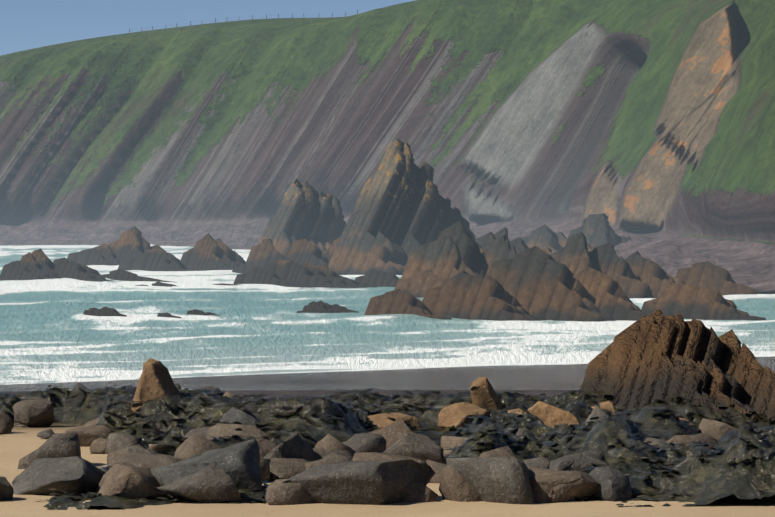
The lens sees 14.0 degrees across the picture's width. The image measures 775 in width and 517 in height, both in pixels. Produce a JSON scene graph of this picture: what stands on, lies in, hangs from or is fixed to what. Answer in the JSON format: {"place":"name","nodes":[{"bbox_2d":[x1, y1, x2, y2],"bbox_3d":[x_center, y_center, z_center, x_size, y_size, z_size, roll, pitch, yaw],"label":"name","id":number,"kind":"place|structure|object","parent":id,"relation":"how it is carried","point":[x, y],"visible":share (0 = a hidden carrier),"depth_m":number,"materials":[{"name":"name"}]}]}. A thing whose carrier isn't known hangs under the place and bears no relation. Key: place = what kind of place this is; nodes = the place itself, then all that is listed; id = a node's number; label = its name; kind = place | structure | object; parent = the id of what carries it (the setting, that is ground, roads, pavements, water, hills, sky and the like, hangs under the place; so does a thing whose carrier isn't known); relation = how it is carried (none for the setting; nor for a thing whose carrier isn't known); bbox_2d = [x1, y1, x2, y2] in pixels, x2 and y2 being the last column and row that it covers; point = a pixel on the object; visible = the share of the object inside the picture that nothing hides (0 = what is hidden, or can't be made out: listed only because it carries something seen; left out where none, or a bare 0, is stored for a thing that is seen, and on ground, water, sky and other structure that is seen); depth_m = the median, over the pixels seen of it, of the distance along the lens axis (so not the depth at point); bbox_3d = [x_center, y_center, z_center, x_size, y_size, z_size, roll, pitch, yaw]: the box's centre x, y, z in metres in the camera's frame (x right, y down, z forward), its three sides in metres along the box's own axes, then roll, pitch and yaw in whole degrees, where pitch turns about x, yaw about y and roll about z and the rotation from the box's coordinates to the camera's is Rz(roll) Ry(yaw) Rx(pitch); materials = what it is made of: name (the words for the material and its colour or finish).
{"place":"outdoors","nodes":[
{"label":"outdoors","id":0,"kind":"place"},
{"bbox_2d":[0,0,415,55],"label":"sky","id":1,"kind":"structure","parent":0,"point":[24,24],"materials":[{"name":"blue"}]},
{"bbox_2d":[0,0,774,293],"bbox_3d":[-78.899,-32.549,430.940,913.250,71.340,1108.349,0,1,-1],"label":"headland cliff","id":2,"kind":"structure","parent":0,"point":[647,127],"depth_m":622.17,"materials":[{"name":"green plant"}]},
{"bbox_2d":[129,9,357,32],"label":"fence","id":3,"kind":"object","parent":2,"relation":"on","point":[237,19],"visible":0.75,"depth_m":759.97,"materials":[{"name":"brown"}]},
{"bbox_2d":[0,244,774,384],"bbox_3d":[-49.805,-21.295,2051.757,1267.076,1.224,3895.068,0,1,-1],"label":"sea water","id":4,"kind":"structure","parent":0,"point":[50,332],"depth_m":163.20,"materials":[{"name":"teal liquid"}]},
{"bbox_2d":[83,307,126,316],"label":"sea rock","id":5,"kind":"object","parent":4,"relation":"in","point":[103,311],"visible":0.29,"depth_m":191.64,"materials":[{"name":"grey stone"}]},
{"bbox_2d":[0,356,774,516],"bbox_3d":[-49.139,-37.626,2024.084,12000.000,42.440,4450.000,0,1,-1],"label":"beach ground","id":6,"kind":"structure","parent":0,"point":[19,441],"depth_m":26.01,"materials":[{"name":"grey sand"}]},
{"bbox_2d":[0,477,13,499],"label":"grey rock","id":7,"kind":"object","parent":6,"relation":"on","point":[6,491],"visible":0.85,"depth_m":22.20,"materials":[{"name":"grey stone"}]},
{"bbox_2d":[13,398,54,426],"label":"boulder","id":8,"kind":"structure","parent":6,"relation":"on","point":[34,412],"depth_m":30.21,"materials":[{"name":"grey stone"}]},
{"bbox_2d":[0,249,176,282],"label":"sea rock","id":9,"kind":"object","parent":6,"relation":"on","point":[36,264],"visible":0.21,"depth_m":294.31,"materials":[{"name":"stone"}]},
{"bbox_2d":[67,226,179,265],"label":"hump rock","id":10,"kind":"object","parent":6,"relation":"on","point":[129,242],"visible":0.1,"depth_m":380.25,"materials":[{"name":"stone"}]},
{"bbox_2d":[128,446,164,454],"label":"grey rock","id":11,"kind":"object","parent":6,"relation":"on","point":[133,449],"visible":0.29,"depth_m":23.94,"materials":[{"name":"grey stone"}]},
{"bbox_2d":[135,281,175,286],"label":"sea rock","id":12,"kind":"object","parent":6,"relation":"on","point":[158,283],"visible":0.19,"depth_m":272.13,"materials":[{"name":"grey stone"}]},
{"bbox_2d":[131,358,182,411],"bbox_3d":[-2.053,1.252,28.395,0.548,0.713,0.423,0,1,-1],"label":"boulder","id":13,"kind":"object","parent":6,"relation":"on","point":[155,381],"visible":0.56,"depth_m":28.24,"materials":[{"name":"brown stone"}]},
{"bbox_2d":[157,312,180,317],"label":"sea rock","id":14,"kind":"object","parent":6,"relation":"on","point":[167,314],"visible":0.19,"depth_m":189.48,"materials":[{"name":"grey stone"}]},
{"bbox_2d":[117,232,245,270],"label":"hump rock","id":15,"kind":"object","parent":6,"relation":"on","point":[207,252],"visible":0.19,"depth_m":349.75,"materials":[{"name":"stone"}]},
{"bbox_2d":[187,309,219,315],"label":"sea rock","id":16,"kind":"object","parent":6,"relation":"on","point":[195,312],"visible":0.15,"depth_m":193.81,"materials":[{"name":"grey stone"}]},
{"bbox_2d":[184,439,261,491],"bbox_3d":[-1.192,1.557,22.605,0.600,0.513,0.743,0,1,-1],"label":"grey rock","id":17,"kind":"object","parent":6,"relation":"on","point":[239,464],"visible":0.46,"depth_m":22.36,"materials":[{"name":"grey stone"}]},
{"bbox_2d":[232,237,339,273],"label":"rock outcrop","id":18,"kind":"object","parent":6,"relation":"on","point":[266,251],"visible":0.1,"depth_m":335.62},
{"bbox_2d":[258,178,345,254],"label":"rock tower","id":19,"kind":"structure","parent":6,"relation":"on","point":[309,212],"depth_m":410.90,"materials":[{"name":"grey stone"}]},
{"bbox_2d":[213,259,398,287],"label":"rock","id":20,"kind":"object","parent":6,"relation":"on","point":[290,273],"visible":0.23,"depth_m":272.78,"materials":[{"name":"grey stone"}]},
{"bbox_2d":[297,301,358,312],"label":"sea rock","id":21,"kind":"object","parent":6,"relation":"on","point":[317,307],"visible":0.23,"depth_m":199.38,"materials":[{"name":"grey stone"}]},
{"bbox_2d":[282,459,431,504],"bbox_3d":[-0.211,1.578,22.185,0.793,0.343,0.839,0,1,25],"label":"grey rock","id":22,"kind":"object","parent":6,"relation":"on","point":[371,482],"visible":0.83,"depth_m":21.89,"materials":[{"name":"grey stone"}]},
{"bbox_2d":[0,382,735,504],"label":"boulders","id":23,"kind":"object","parent":6,"relation":"on","point":[500,475],"visible":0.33,"depth_m":23.57,"materials":[{"name":"grey stone"}]},
{"bbox_2d":[0,388,774,509],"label":"seaweed carpet","id":24,"kind":"object","parent":6,"relation":"on","point":[701,481],"visible":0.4,"depth_m":26.53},
{"bbox_2d":[12,456,104,494],"bbox_3d":[-2.424,1.601,22.842,0.676,0.335,0.680,0,1,14],"label":"grey rock","id":25,"kind":"object","parent":24,"relation":"on","point":[77,475],"visible":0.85,"depth_m":22.71,"materials":[{"name":"grey stone"}]},
{"bbox_2d":[0,385,774,502],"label":"seaweed fronds","id":26,"kind":"object","parent":24,"relation":"on","point":[702,446],"visible":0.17,"depth_m":26.90,"materials":[{"name":"black plant"}]},
{"bbox_2d":[470,376,501,409],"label":"rock","id":27,"kind":"object","parent":24,"relation":"on","point":[483,393],"visible":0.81,"depth_m":30.13,"materials":[{"name":"brown stone"}]},
{"bbox_2d":[523,456,549,468],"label":"grey rock","id":28,"kind":"object","parent":24,"relation":"on","point":[541,462],"visible":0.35,"depth_m":23.44,"materials":[{"name":"grey stone"}]},
{"bbox_2d":[367,412,421,430],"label":"tan rock","id":29,"kind":"object","parent":6,"relation":"on","point":[383,419],"visible":0.42,"depth_m":28.18,"materials":[{"name":"brown stone"}]},
{"bbox_2d":[328,138,475,274],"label":"sea stack","id":30,"kind":"object","parent":6,"relation":"on","point":[402,210],"visible":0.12,"depth_m":330.98,"materials":[{"name":"stone"}]},
{"bbox_2d":[383,433,446,463],"bbox_3d":[0.200,1.548,24.782,0.532,0.331,0.350,0,1,-1],"label":"grey rock","id":31,"kind":"object","parent":6,"relation":"on","point":[421,447],"visible":0.56,"depth_m":24.65,"materials":[{"name":"grey stone"}]},
{"bbox_2d":[438,402,489,429],"bbox_3d":[0.709,1.507,28.593,0.452,0.415,0.478,0,1,25],"label":"tan rock","id":32,"kind":"object","parent":6,"relation":"on","point":[456,414],"visible":0.56,"depth_m":28.45,"materials":[{"name":"brown stone"}]},
{"bbox_2d":[475,227,592,253],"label":"rock outcrop","id":33,"kind":"object","parent":6,"relation":"on","point":[485,240],"visible":0.02,"depth_m":301.70,"materials":[{"name":"stone"}]},
{"bbox_2d":[525,401,578,427],"bbox_3d":[1.299,1.485,27.320,0.688,0.506,0.520,0,1,-1],"label":"tan rock","id":34,"kind":"object","parent":6,"relation":"on","point":[552,415],"visible":0.33,"depth_m":27.17,"materials":[{"name":"brown stone"}]},
{"bbox_2d":[528,467,600,502],"bbox_3d":[1.160,1.654,22.192,0.623,0.349,0.526,0,1,-32],"label":"boulder","id":35,"kind":"object","parent":6,"relation":"on","point":[551,486],"visible":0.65,"depth_m":21.99,"materials":[{"name":"stone"}]},
{"bbox_2d":[364,246,765,321],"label":"brown rock","id":36,"kind":"object","parent":6,"relation":"on","point":[535,283],"visible":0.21,"depth_m":187.40,"materials":[{"name":"brown stone"}]},
{"bbox_2d":[521,213,631,250],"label":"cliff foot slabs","id":37,"kind":"structure","parent":6,"relation":"on","point":[596,229],"depth_m":402.43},
{"bbox_2d":[591,401,614,412],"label":"tan rock","id":38,"kind":"object","parent":6,"relation":"on","point":[608,405],"visible":0.15,"depth_m":27.99,"materials":[{"name":"beige stone"}]},
{"bbox_2d":[580,309,774,420],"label":"outcrop","id":39,"kind":"object","parent":6,"relation":"on","point":[656,354],"visible":0.35,"depth_m":30.69,"materials":[{"name":"brown stone"}]},
{"bbox_2d":[394,221,759,298],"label":"rock outcrop","id":40,"kind":"object","parent":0,"point":[452,250],"visible":0.12,"depth_m":233.07,"materials":[{"name":"brown stone"}]}
]}

